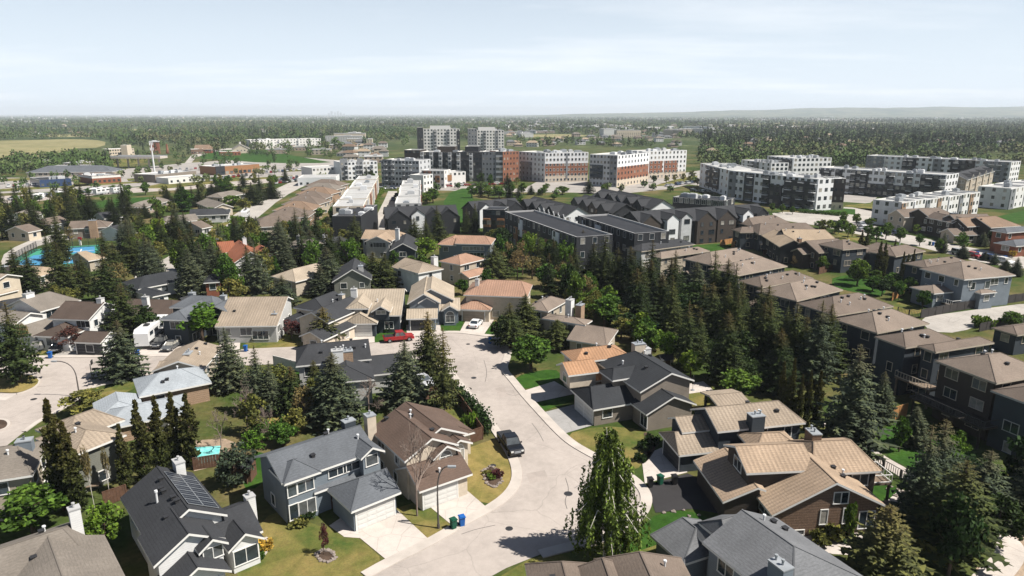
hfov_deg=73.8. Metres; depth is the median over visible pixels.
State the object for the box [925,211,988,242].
detached house
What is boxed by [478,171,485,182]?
spruce tree
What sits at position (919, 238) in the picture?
broadleaf tree
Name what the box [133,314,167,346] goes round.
camper trailer
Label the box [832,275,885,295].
lawn
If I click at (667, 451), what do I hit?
garage door
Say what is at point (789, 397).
poplar tree
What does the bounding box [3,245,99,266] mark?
tennis court
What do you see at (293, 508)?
window
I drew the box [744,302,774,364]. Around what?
spruce tree
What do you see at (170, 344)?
parked car
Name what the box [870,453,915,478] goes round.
fence
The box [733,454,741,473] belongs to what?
window
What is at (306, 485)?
window
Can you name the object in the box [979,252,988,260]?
spruce tree
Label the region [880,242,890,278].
poplar tree
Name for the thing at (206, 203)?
bungalow
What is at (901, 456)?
lawn
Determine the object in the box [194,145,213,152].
church
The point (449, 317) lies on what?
window
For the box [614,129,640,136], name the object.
distant building
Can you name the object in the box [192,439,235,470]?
pool deck
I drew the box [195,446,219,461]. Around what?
pool water
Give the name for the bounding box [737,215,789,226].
detached house
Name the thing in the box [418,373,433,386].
parked car
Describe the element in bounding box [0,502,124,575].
detached house
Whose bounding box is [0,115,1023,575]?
ground
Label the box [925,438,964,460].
poplar tree
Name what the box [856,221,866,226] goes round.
parked suv
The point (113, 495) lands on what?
fence
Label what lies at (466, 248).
window
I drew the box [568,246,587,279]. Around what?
spruce tree
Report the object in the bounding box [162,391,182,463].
poplar tree
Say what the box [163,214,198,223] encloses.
bungalow
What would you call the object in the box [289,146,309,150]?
distant building
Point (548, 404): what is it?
lawn
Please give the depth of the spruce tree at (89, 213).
270.21 m
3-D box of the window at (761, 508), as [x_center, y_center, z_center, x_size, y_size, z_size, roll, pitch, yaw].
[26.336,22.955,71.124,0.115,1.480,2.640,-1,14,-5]
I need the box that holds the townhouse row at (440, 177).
[421,169,450,187]
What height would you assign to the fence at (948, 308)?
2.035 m
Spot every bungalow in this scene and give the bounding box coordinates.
[0,297,21,309]
[1,264,55,287]
[6,224,41,240]
[9,210,42,223]
[41,216,68,232]
[70,251,104,271]
[93,366,211,441]
[94,211,122,220]
[100,224,122,240]
[115,294,180,314]
[122,270,177,298]
[131,197,170,214]
[152,340,219,376]
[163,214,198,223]
[189,208,230,222]
[189,220,212,235]
[196,198,232,214]
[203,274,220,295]
[206,190,243,202]
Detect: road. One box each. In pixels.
[0,333,640,575]
[2,175,300,202]
[135,181,302,277]
[185,146,298,162]
[691,183,876,202]
[772,212,1023,268]
[840,207,871,222]
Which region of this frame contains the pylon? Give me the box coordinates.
[149,142,155,171]
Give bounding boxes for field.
[0,139,104,158]
[49,135,89,136]
[707,122,877,126]
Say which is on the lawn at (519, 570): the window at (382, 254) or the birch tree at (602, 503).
the birch tree at (602, 503)
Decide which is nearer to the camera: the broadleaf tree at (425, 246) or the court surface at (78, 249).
the broadleaf tree at (425, 246)
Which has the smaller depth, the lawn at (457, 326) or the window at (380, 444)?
the window at (380, 444)
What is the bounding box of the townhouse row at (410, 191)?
[395,178,421,206]
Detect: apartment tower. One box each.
[417,126,459,150]
[467,127,503,150]
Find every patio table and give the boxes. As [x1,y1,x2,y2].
[85,482,100,490]
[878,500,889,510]
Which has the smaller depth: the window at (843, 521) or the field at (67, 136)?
the window at (843, 521)
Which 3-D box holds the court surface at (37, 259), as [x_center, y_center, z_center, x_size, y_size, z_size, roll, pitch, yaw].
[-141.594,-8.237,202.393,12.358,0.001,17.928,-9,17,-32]
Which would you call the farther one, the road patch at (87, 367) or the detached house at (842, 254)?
the detached house at (842, 254)
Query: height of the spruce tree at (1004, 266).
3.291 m
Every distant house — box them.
[342,144,357,150]
[342,150,357,156]
[343,154,358,159]
[354,139,362,145]
[356,149,370,156]
[363,143,372,149]
[374,146,386,152]
[378,141,387,146]
[379,148,388,156]
[506,140,514,145]
[514,142,522,146]
[526,140,537,146]
[572,132,580,136]
[575,139,585,144]
[644,136,652,140]
[654,136,663,141]
[667,143,678,146]
[671,139,681,145]
[742,142,752,146]
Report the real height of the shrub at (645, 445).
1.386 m
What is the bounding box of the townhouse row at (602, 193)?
[592,188,636,202]
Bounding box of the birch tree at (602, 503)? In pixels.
[563,427,651,561]
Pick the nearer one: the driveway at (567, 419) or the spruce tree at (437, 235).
the driveway at (567, 419)
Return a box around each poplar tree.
[39,397,66,510]
[52,420,89,512]
[113,423,135,490]
[129,399,155,480]
[147,395,170,467]
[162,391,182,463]
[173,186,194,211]
[176,393,200,466]
[214,179,228,191]
[223,180,235,191]
[268,255,281,278]
[775,361,788,403]
[783,358,797,410]
[792,374,804,430]
[803,370,813,430]
[810,370,825,427]
[858,230,863,244]
[864,232,869,245]
[873,241,884,270]
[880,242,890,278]
[898,252,905,280]
[902,254,909,280]
[910,249,915,261]
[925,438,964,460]
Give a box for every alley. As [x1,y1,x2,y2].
[378,191,396,229]
[923,304,1023,332]
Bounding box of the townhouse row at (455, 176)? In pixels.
[447,170,465,186]
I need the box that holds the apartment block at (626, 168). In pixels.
[519,147,686,186]
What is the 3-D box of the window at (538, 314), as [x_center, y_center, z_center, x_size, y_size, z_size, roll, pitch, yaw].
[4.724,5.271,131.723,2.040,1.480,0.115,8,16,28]
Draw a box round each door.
[75,343,103,354]
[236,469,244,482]
[354,325,371,336]
[355,497,395,530]
[410,319,431,330]
[422,481,458,509]
[462,310,484,321]
[575,395,582,415]
[583,403,593,424]
[662,439,679,471]
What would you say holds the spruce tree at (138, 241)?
on the ground at (128, 555)
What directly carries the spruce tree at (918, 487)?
on the ground at (128, 555)
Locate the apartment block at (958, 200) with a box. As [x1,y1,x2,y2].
[871,188,979,224]
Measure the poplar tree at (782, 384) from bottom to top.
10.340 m
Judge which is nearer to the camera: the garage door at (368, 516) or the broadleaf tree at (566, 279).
the garage door at (368, 516)
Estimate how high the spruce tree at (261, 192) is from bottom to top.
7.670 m
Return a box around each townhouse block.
[483,206,508,235]
[505,210,612,270]
[543,208,668,265]
[672,192,734,208]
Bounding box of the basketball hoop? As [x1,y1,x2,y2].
[88,360,95,379]
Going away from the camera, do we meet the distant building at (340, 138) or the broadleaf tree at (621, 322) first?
the broadleaf tree at (621, 322)
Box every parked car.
[160,339,181,350]
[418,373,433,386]
[468,319,482,327]
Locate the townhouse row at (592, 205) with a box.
[570,194,637,216]
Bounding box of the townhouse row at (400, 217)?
[383,205,459,233]
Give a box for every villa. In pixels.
[257,215,300,236]
[269,207,315,224]
[272,201,321,218]
[281,196,330,213]
[289,191,332,206]
[295,187,341,202]
[300,183,345,196]
[304,179,349,190]
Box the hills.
[493,106,1023,117]
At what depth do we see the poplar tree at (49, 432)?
72.17 m
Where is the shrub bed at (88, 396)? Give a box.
[57,387,109,414]
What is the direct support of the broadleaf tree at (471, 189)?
on the lawn at (460, 198)
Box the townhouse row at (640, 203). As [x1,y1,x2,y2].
[605,190,676,210]
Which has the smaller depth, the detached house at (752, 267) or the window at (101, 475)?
the window at (101, 475)
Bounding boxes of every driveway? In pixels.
[0,394,15,399]
[55,350,78,354]
[130,345,184,353]
[220,343,239,352]
[353,336,374,342]
[358,509,426,557]
[406,324,441,338]
[431,491,484,530]
[460,319,493,333]
[526,381,572,401]
[546,405,591,432]
[642,448,686,482]
[648,473,716,512]
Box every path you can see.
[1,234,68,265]
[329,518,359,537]
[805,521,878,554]
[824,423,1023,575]
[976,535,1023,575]
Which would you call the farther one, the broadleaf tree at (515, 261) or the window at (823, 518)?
the broadleaf tree at (515, 261)
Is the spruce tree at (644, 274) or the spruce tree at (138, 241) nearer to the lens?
the spruce tree at (644, 274)
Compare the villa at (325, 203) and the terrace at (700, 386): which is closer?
the terrace at (700, 386)
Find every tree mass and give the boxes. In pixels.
[0,141,1007,194]
[75,138,1013,170]
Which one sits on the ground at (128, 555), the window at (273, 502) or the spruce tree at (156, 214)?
the spruce tree at (156, 214)
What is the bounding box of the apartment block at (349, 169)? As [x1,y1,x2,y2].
[334,158,377,180]
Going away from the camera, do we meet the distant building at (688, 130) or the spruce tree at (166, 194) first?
the spruce tree at (166, 194)
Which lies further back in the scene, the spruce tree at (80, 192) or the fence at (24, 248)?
the spruce tree at (80, 192)
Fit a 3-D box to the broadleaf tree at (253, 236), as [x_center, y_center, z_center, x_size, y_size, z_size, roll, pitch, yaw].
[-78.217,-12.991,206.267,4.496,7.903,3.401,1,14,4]
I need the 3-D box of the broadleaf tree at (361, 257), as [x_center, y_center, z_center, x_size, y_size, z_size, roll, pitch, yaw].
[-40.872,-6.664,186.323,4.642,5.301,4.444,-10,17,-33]
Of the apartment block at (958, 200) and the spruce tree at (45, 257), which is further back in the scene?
the apartment block at (958, 200)
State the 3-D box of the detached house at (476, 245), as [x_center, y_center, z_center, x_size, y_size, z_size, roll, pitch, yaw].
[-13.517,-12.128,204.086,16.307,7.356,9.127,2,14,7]
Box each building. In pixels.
[63,160,92,164]
[102,145,134,155]
[190,149,203,153]
[219,151,240,155]
[265,148,286,153]
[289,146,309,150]
[298,174,339,185]
[301,165,334,174]
[311,148,331,154]
[325,135,362,142]
[326,144,340,148]
[334,132,365,136]
[347,138,372,142]
[363,154,382,162]
[518,132,533,136]
[533,134,586,136]
[536,130,554,132]
[600,128,615,134]
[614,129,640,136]
[663,129,682,136]
[666,128,691,134]
[683,126,708,128]
[684,128,702,134]
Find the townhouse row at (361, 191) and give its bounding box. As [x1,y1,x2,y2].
[333,175,378,214]
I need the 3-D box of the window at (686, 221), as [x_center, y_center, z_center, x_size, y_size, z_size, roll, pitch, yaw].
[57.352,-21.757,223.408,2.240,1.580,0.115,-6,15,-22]
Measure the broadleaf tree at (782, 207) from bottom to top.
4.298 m
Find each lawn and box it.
[0,374,38,392]
[0,420,6,428]
[93,159,146,166]
[96,197,151,207]
[100,382,134,397]
[148,176,239,187]
[193,221,230,240]
[200,150,326,162]
[237,512,379,575]
[244,452,262,488]
[245,335,302,347]
[268,413,312,433]
[278,369,299,386]
[374,327,406,341]
[396,503,449,537]
[440,321,463,330]
[444,188,472,224]
[445,396,474,429]
[467,439,511,502]
[485,322,499,334]
[502,545,655,575]
[516,370,559,387]
[537,395,573,410]
[569,427,646,468]
[615,511,707,553]
[655,175,697,185]
[689,386,722,406]
[693,244,747,251]
[776,208,854,214]
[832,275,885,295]
[835,232,863,241]
[847,203,872,210]
[873,485,898,500]
[880,421,976,469]
[893,302,921,313]
[998,211,1023,222]
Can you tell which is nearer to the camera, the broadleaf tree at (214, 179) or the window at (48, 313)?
the window at (48, 313)
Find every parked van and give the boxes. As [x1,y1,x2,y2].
[951,247,960,253]
[981,253,997,260]
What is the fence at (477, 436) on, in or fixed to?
on the ground at (128, 555)
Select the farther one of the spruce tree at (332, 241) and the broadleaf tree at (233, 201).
the broadleaf tree at (233, 201)
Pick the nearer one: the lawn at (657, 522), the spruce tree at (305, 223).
the lawn at (657, 522)
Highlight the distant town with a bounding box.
[9,115,1008,129]
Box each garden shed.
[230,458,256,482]
[654,353,674,366]
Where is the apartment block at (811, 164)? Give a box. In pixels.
[767,154,831,174]
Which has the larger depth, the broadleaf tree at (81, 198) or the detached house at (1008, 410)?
the broadleaf tree at (81, 198)
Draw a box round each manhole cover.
[505,526,512,530]
[564,491,572,495]
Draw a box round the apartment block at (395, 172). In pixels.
[381,157,430,186]
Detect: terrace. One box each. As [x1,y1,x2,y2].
[689,381,712,393]
[879,490,900,508]
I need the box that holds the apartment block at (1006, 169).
[865,154,1020,181]
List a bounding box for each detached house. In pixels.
[0,273,22,300]
[0,290,80,344]
[0,435,50,520]
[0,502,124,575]
[33,295,116,354]
[34,408,126,492]
[68,219,112,238]
[120,455,264,575]
[159,290,227,344]
[215,296,293,342]
[216,236,275,275]
[255,416,400,531]
[271,263,319,296]
[284,291,357,344]
[290,234,323,251]
[319,233,347,244]
[332,258,371,297]
[345,286,406,336]
[361,228,405,258]
[363,401,474,510]
[390,233,417,264]
[391,255,443,291]
[406,276,459,330]
[437,235,495,261]
[439,253,488,285]
[458,277,532,321]
[524,551,690,575]
[530,296,617,348]
[556,339,651,389]
[570,350,696,431]
[625,239,694,267]
[649,246,709,279]
[650,509,861,575]
[659,389,805,471]
[679,257,787,288]
[683,248,761,277]
[693,425,892,535]
[731,223,814,250]
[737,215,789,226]
[739,270,813,299]
[747,277,842,328]
[761,229,834,263]
[791,236,839,269]
[796,292,893,341]
[819,239,892,272]
[834,307,929,374]
[868,243,925,274]
[872,327,994,408]
[886,207,949,233]
[903,256,965,291]
[909,260,1015,308]
[909,349,1023,448]
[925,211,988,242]
[946,216,1020,241]
[986,383,1023,455]
[989,226,1023,256]
[991,323,1023,354]
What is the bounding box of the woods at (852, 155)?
[0,115,1023,175]
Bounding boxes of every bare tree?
[14,322,29,343]
[79,445,94,506]
[100,447,110,488]
[206,410,227,447]
[232,386,252,426]
[256,406,272,439]
[358,379,382,409]
[399,424,439,515]
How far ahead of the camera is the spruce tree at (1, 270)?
160.86 m
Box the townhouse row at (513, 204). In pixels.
[461,198,523,227]
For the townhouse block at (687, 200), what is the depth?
277.32 m
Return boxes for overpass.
[110,155,167,167]
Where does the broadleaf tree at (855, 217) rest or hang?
on the ground at (128, 555)
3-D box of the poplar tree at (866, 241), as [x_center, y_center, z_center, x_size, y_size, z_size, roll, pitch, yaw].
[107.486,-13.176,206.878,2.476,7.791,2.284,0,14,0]
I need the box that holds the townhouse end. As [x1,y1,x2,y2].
[332,205,377,240]
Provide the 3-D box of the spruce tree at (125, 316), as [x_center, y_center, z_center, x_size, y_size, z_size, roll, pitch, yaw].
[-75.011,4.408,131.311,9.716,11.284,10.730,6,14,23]
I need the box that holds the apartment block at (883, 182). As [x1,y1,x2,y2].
[819,165,958,196]
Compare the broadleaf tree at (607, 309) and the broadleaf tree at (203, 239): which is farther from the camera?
the broadleaf tree at (203, 239)
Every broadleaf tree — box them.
[0,202,6,229]
[0,216,6,237]
[0,482,68,533]
[12,195,23,208]
[18,186,30,204]
[18,212,31,224]
[25,199,41,211]
[41,200,53,217]
[46,190,56,200]
[46,284,58,293]
[51,325,79,345]
[53,201,64,215]
[55,196,64,212]
[57,287,76,297]
[63,226,75,243]
[66,186,78,204]
[66,263,84,284]
[73,287,84,298]
[77,195,85,207]
[83,187,90,193]
[83,500,125,540]
[105,261,129,289]
[122,237,142,247]
[123,188,132,202]
[123,213,140,228]
[124,284,136,298]
[133,232,147,245]
[134,305,164,329]
[138,225,157,244]
[139,182,149,194]
[147,196,160,215]
[147,218,166,239]
[151,241,165,251]
[154,245,168,257]
[155,204,166,217]
[158,185,170,193]
[165,201,178,214]
[168,239,187,269]
[176,301,218,340]
[195,180,206,195]
[195,232,215,244]
[196,233,212,256]
[197,218,213,227]
[201,237,217,252]
[207,230,223,244]
[211,174,218,185]
[212,252,240,285]
[214,440,257,487]
[216,278,249,297]
[219,228,229,240]
[221,195,241,208]
[222,176,232,181]
[226,273,245,293]
[227,215,240,225]
[236,197,252,208]
[237,216,258,237]
[237,392,268,430]
[238,430,266,452]
[239,216,246,231]
[243,222,259,243]
[246,232,260,246]
[247,218,261,237]
[248,172,257,186]
[255,247,274,273]
[258,231,270,246]
[262,363,294,384]
[266,175,274,183]
[268,422,299,445]
[281,220,289,236]
[282,407,306,433]
[283,319,300,338]
[286,220,301,233]
[290,384,318,424]
[301,244,321,265]
[303,238,322,259]
[303,378,319,405]
[315,207,324,219]
[319,523,328,553]
[320,216,330,222]
[321,222,333,233]
[328,206,332,218]
[335,239,359,261]
[337,229,349,237]
[350,237,361,254]
[357,254,367,262]
[389,250,398,263]
[414,237,440,255]
[416,254,430,263]
[422,193,432,203]
[424,188,439,202]
[455,279,468,294]
[466,185,477,197]
[480,269,492,279]
[483,186,494,196]
[484,229,496,241]
[487,174,493,185]
[490,227,512,245]
[490,314,506,332]
[492,186,506,198]
[494,233,507,255]
[501,241,514,265]
[502,248,516,267]
[504,241,516,254]
[506,183,515,191]
[508,250,524,277]
[510,333,553,369]
[513,240,529,274]
[516,234,532,265]
[518,182,526,194]
[524,256,541,278]
[525,231,536,261]
[535,263,557,282]
[536,237,546,258]
[537,187,545,195]
[541,239,560,258]
[555,261,566,273]
[555,263,566,283]
[556,186,569,194]
[557,240,573,264]
[559,263,580,289]
[562,290,583,303]
[567,271,586,303]
[580,275,596,296]
[582,295,596,318]
[585,271,597,288]
[585,297,619,326]
[586,287,602,297]
[589,289,601,318]
[602,285,617,295]
[604,295,622,306]
[611,312,635,332]
[611,317,633,338]
[615,304,628,315]
[626,312,649,328]
[631,323,651,341]
[638,316,656,328]
[641,328,658,353]
[653,331,677,353]
[654,329,662,351]
[666,294,694,321]
[676,281,703,305]
[677,349,705,377]
[719,368,761,393]
[734,330,763,356]
[769,203,774,211]
[779,204,785,212]
[789,206,795,213]
[790,256,797,267]
[815,256,829,267]
[818,219,829,229]
[830,222,839,232]
[835,220,843,233]
[836,219,849,231]
[839,211,848,219]
[843,223,854,237]
[843,501,858,537]
[846,258,871,285]
[852,213,861,222]
[862,224,873,234]
[864,275,880,290]
[865,218,875,224]
[869,270,882,279]
[870,227,883,241]
[875,278,890,295]
[880,222,893,238]
[883,272,903,288]
[891,416,912,451]
[894,227,908,241]
[895,280,905,299]
[904,277,918,293]
[913,224,921,231]
[915,234,925,245]
[916,290,932,308]
[927,490,989,575]
[934,238,944,253]
[950,430,972,453]
[953,454,1014,490]
[957,231,969,246]
[982,491,1023,540]
[984,230,991,245]
[997,310,1023,324]
[1003,435,1023,481]
[1008,250,1017,256]
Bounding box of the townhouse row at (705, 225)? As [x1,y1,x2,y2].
[621,203,769,243]
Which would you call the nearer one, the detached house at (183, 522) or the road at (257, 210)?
the detached house at (183, 522)
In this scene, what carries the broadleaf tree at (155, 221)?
on the ground at (128, 555)
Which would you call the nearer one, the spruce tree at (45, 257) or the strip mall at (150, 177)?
the spruce tree at (45, 257)
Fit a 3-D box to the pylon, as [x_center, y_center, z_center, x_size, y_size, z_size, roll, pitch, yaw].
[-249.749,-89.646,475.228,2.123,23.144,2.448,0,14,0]
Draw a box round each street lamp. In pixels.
[51,360,78,389]
[437,465,455,528]
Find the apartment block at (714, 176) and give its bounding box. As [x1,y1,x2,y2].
[699,161,761,195]
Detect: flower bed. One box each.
[317,551,332,561]
[483,467,501,485]
[641,432,655,463]
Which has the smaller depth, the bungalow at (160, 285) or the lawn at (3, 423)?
the lawn at (3, 423)
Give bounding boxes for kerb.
[0,418,9,430]
[16,374,39,393]
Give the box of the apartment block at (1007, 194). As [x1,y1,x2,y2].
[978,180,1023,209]
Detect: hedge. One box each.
[243,415,303,440]
[374,187,384,204]
[451,382,496,434]
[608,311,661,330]
[679,332,766,376]
[796,208,840,215]
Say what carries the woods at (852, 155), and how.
on the ground at (128, 555)
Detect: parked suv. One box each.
[48,342,62,351]
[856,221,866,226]
[969,251,980,258]
[997,256,1014,263]
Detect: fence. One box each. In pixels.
[10,237,96,261]
[102,484,126,502]
[192,454,247,483]
[273,355,298,371]
[423,386,449,398]
[452,388,482,439]
[470,426,482,441]
[720,238,732,245]
[818,264,832,274]
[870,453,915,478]
[891,291,903,300]
[893,403,908,419]
[897,307,921,317]
[920,293,1023,317]
[979,315,1023,331]
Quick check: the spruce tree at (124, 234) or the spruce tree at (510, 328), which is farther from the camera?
the spruce tree at (124, 234)
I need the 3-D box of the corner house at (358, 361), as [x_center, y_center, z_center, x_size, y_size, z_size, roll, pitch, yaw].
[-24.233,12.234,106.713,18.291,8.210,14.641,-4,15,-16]
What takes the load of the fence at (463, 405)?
on the ground at (128, 555)
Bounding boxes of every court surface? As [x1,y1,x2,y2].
[20,254,43,265]
[49,246,94,252]
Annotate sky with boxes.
[0,0,1023,114]
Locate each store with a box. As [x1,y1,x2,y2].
[26,165,124,176]
[29,176,71,187]
[78,172,120,183]
[156,174,204,183]
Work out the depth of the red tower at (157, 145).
746.17 m
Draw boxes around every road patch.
[85,366,104,369]
[485,346,498,351]
[526,470,547,482]
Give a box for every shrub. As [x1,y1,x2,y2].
[258,537,273,551]
[260,551,264,559]
[287,514,309,528]
[299,510,316,519]
[460,411,477,427]
[481,470,491,473]
[487,473,495,479]
[490,468,503,477]
[633,452,646,462]
[637,439,651,451]
[644,432,659,446]
[809,522,846,546]
[837,523,855,543]
[916,533,972,572]
[970,314,998,326]
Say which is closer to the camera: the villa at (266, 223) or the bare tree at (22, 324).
the bare tree at (22, 324)
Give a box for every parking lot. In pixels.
[0,158,339,192]
[398,171,699,192]
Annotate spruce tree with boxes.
[0,190,6,220]
[0,200,22,239]
[0,260,20,282]
[0,302,48,384]
[5,248,22,288]
[9,183,26,210]
[12,198,24,213]
[16,251,47,293]
[21,205,50,234]
[24,192,38,217]
[26,183,38,208]
[39,232,56,266]
[42,242,82,294]
[45,193,57,217]
[48,212,73,260]
[57,201,87,220]
[60,180,74,205]
[61,187,73,208]
[64,195,83,230]
[73,254,96,292]
[75,185,85,209]
[76,201,83,214]
[81,194,103,212]
[82,193,96,219]
[87,250,126,300]
[90,320,150,384]
[95,232,117,260]
[97,283,141,337]
[101,242,130,281]
[103,197,115,211]
[105,196,122,224]
[113,219,123,247]
[114,219,136,255]
[116,182,129,213]
[118,193,137,218]
[119,228,140,271]
[121,214,135,235]
[123,221,135,260]
[129,233,161,277]
[134,206,147,236]
[135,238,142,252]
[135,239,167,273]
[141,203,151,218]
[149,205,163,224]
[153,218,171,254]
[160,189,174,202]
[163,215,190,247]
[167,201,188,236]
[173,247,207,297]
[174,226,189,271]
[176,236,196,269]
[179,212,197,237]
[186,224,197,259]
[189,187,199,206]
[192,243,210,275]
[193,186,204,201]
[202,183,214,196]
[203,239,217,272]
[204,327,247,394]
[209,244,224,285]
[209,249,225,273]
[213,183,220,193]
[214,223,226,241]
[229,219,242,242]
[230,217,244,238]
[234,184,245,196]
[237,169,248,187]
[238,244,260,277]
[239,345,271,418]
[240,181,266,204]
[240,247,273,296]
[247,236,254,246]
[254,174,265,190]
[255,185,267,199]
[256,361,283,417]
[262,222,299,265]
[263,180,282,198]
[267,276,302,307]
[269,366,306,415]
[270,216,290,240]
[276,240,296,273]
[281,167,289,182]
[288,209,304,240]
[290,214,301,241]
[292,223,307,267]
[300,207,311,238]
[301,360,321,410]
[302,307,346,340]
[304,230,318,240]
[305,352,366,435]
[306,267,334,297]
[308,246,340,292]
[309,212,323,239]
[317,227,339,266]
[324,217,332,235]
[327,228,341,265]
[335,235,350,264]
[344,217,362,253]
[364,252,386,288]
[371,255,403,288]
[375,340,434,413]
[407,218,424,253]
[411,312,446,372]
[419,219,435,250]
[425,328,464,409]
[429,205,448,241]
[460,208,473,233]
[470,204,479,233]
[476,184,484,196]
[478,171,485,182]
[480,245,515,279]
[489,302,530,348]
[502,173,511,185]
[504,181,514,197]
[513,293,544,342]
[514,186,521,197]
[526,184,535,194]
[529,231,546,272]
[539,253,559,296]
[539,319,570,350]
[548,238,560,276]
[554,255,579,298]
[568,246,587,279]
[580,243,599,274]
[582,180,595,193]
[582,236,619,289]
[600,248,626,295]
[614,247,638,299]
[620,268,659,320]
[622,256,653,301]
[643,240,664,280]
[643,259,658,298]
[645,274,670,319]
[653,275,685,344]
[658,258,686,291]
[665,251,687,291]
[671,301,702,370]
[677,262,708,303]
[690,283,723,337]
[690,284,710,323]
[690,310,710,366]
[702,311,748,384]
[705,250,722,299]
[707,258,734,312]
[708,281,737,342]
[720,264,750,312]
[729,292,748,338]
[731,290,750,330]
[732,282,753,330]
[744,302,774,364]
[746,285,783,333]
[748,284,772,321]
[751,328,801,395]
[759,301,778,359]
[768,307,792,365]
[772,303,805,366]
[791,300,842,385]
[791,315,812,378]
[799,344,902,461]
[818,304,851,375]
[833,503,937,575]
[868,372,898,425]
[886,425,948,531]
[893,406,930,450]
[897,460,1013,574]
[898,419,968,514]
[936,232,948,252]
[954,244,970,258]
[969,450,1020,538]
[974,232,989,246]
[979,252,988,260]
[987,253,1000,264]
[998,259,1011,270]
[1002,466,1023,526]
[1007,257,1023,277]
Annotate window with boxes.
[0,481,9,495]
[2,281,9,288]
[32,470,38,483]
[45,309,56,317]
[45,338,57,345]
[76,320,90,327]
[93,318,98,326]
[98,470,109,481]
[155,394,164,398]
[161,285,168,291]
[169,321,179,328]
[192,330,199,341]
[202,543,223,557]
[209,283,215,289]
[212,327,216,334]
[225,328,230,335]
[233,542,259,567]
[239,327,252,335]
[251,330,268,339]
[270,491,275,507]
[286,482,297,498]
[288,502,299,521]
[297,477,314,494]
[298,496,316,515]
[304,366,319,376]
[328,464,346,479]
[340,283,346,288]
[343,459,359,473]
[359,282,364,287]
[365,452,378,467]
[369,242,385,247]
[376,310,385,314]
[377,439,385,454]
[380,252,386,256]
[380,459,384,468]
[384,321,393,328]
[393,470,397,483]
[399,252,405,256]
[439,449,451,459]
[443,247,448,251]
[445,311,454,322]
[456,444,464,458]
[462,246,483,250]
[462,252,483,257]
[464,264,469,270]
[492,310,499,316]
[532,311,540,319]
[562,371,566,383]
[567,324,574,331]
[576,343,581,348]
[580,238,584,244]
[602,408,612,418]
[638,234,642,240]
[640,412,647,428]
[649,233,654,239]
[661,233,665,238]
[684,219,689,223]
[716,558,733,575]
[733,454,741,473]
[749,286,753,292]
[758,502,769,515]
[780,299,789,307]
[784,426,791,436]
[796,529,804,535]
[805,308,810,316]
[818,509,828,524]
[832,492,842,504]
[833,249,840,255]
[838,340,848,348]
[840,491,849,503]
[841,324,847,333]
[841,508,845,523]
[844,260,850,265]
[852,474,868,485]
[856,510,875,529]
[857,249,862,254]
[857,345,869,356]
[860,330,869,340]
[885,361,892,371]
[906,383,912,390]
[911,364,917,373]
[914,348,920,356]
[918,388,925,394]
[920,368,927,378]
[923,350,932,362]
[924,271,930,278]
[936,294,943,301]
[938,275,944,282]
[938,352,948,359]
[942,386,957,400]
[944,367,958,381]
[954,279,958,285]
[968,396,983,411]
[970,282,975,289]
[971,377,987,392]
[975,346,983,353]
[983,294,989,301]
[984,281,990,288]
[990,278,998,284]
[1000,333,1009,342]
[1001,245,1009,250]
[1001,419,1019,435]
[1001,440,1010,454]
[1002,382,1011,386]
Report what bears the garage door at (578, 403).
in the detached house at (646, 392)
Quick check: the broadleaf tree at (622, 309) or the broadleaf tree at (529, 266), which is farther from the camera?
the broadleaf tree at (529, 266)
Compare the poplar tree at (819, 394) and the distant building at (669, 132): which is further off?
the distant building at (669, 132)
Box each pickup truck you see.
[23,339,44,351]
[149,334,168,348]
[383,330,413,342]
[496,429,524,455]
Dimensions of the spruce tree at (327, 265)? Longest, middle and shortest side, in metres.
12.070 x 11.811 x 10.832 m
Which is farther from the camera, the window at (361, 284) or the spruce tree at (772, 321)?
the window at (361, 284)
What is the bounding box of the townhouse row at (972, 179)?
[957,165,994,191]
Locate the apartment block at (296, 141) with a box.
[245,138,320,146]
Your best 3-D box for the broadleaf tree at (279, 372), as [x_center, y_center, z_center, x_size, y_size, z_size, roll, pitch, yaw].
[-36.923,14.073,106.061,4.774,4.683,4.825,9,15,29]
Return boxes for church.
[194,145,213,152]
[232,142,249,152]
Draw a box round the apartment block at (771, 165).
[741,159,788,171]
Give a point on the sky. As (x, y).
(58, 57)
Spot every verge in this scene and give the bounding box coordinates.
[0,178,29,180]
[0,181,140,191]
[74,180,89,186]
[236,175,292,180]
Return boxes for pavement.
[0,354,168,357]
[23,376,140,431]
[361,361,521,575]
[392,331,651,557]
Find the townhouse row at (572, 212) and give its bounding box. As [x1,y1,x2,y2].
[520,196,591,222]
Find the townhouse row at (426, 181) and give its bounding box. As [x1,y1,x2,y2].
[410,173,432,191]
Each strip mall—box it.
[134,170,195,182]
[199,163,259,174]
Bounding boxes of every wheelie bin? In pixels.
[47,351,53,357]
[243,345,248,351]
[449,516,457,528]
[457,513,465,526]
[646,476,653,487]
[655,473,664,484]
[670,473,678,484]
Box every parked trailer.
[32,192,44,199]
[84,187,102,193]
[92,187,109,194]
[110,186,122,193]
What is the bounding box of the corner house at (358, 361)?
[295,338,416,405]
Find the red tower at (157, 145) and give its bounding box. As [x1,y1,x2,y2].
[149,140,160,153]
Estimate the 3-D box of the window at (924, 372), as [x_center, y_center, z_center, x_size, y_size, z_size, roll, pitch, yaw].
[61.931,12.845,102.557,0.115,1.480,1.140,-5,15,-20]
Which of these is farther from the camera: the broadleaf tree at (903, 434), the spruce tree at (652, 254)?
the spruce tree at (652, 254)
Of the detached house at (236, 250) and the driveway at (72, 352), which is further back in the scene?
the detached house at (236, 250)
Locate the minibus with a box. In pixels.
[241,209,249,216]
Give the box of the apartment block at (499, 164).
[404,146,518,181]
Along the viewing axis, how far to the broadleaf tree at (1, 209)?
252.62 m
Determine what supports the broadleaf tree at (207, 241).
on the ground at (128, 555)
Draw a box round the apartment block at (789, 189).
[727,169,845,209]

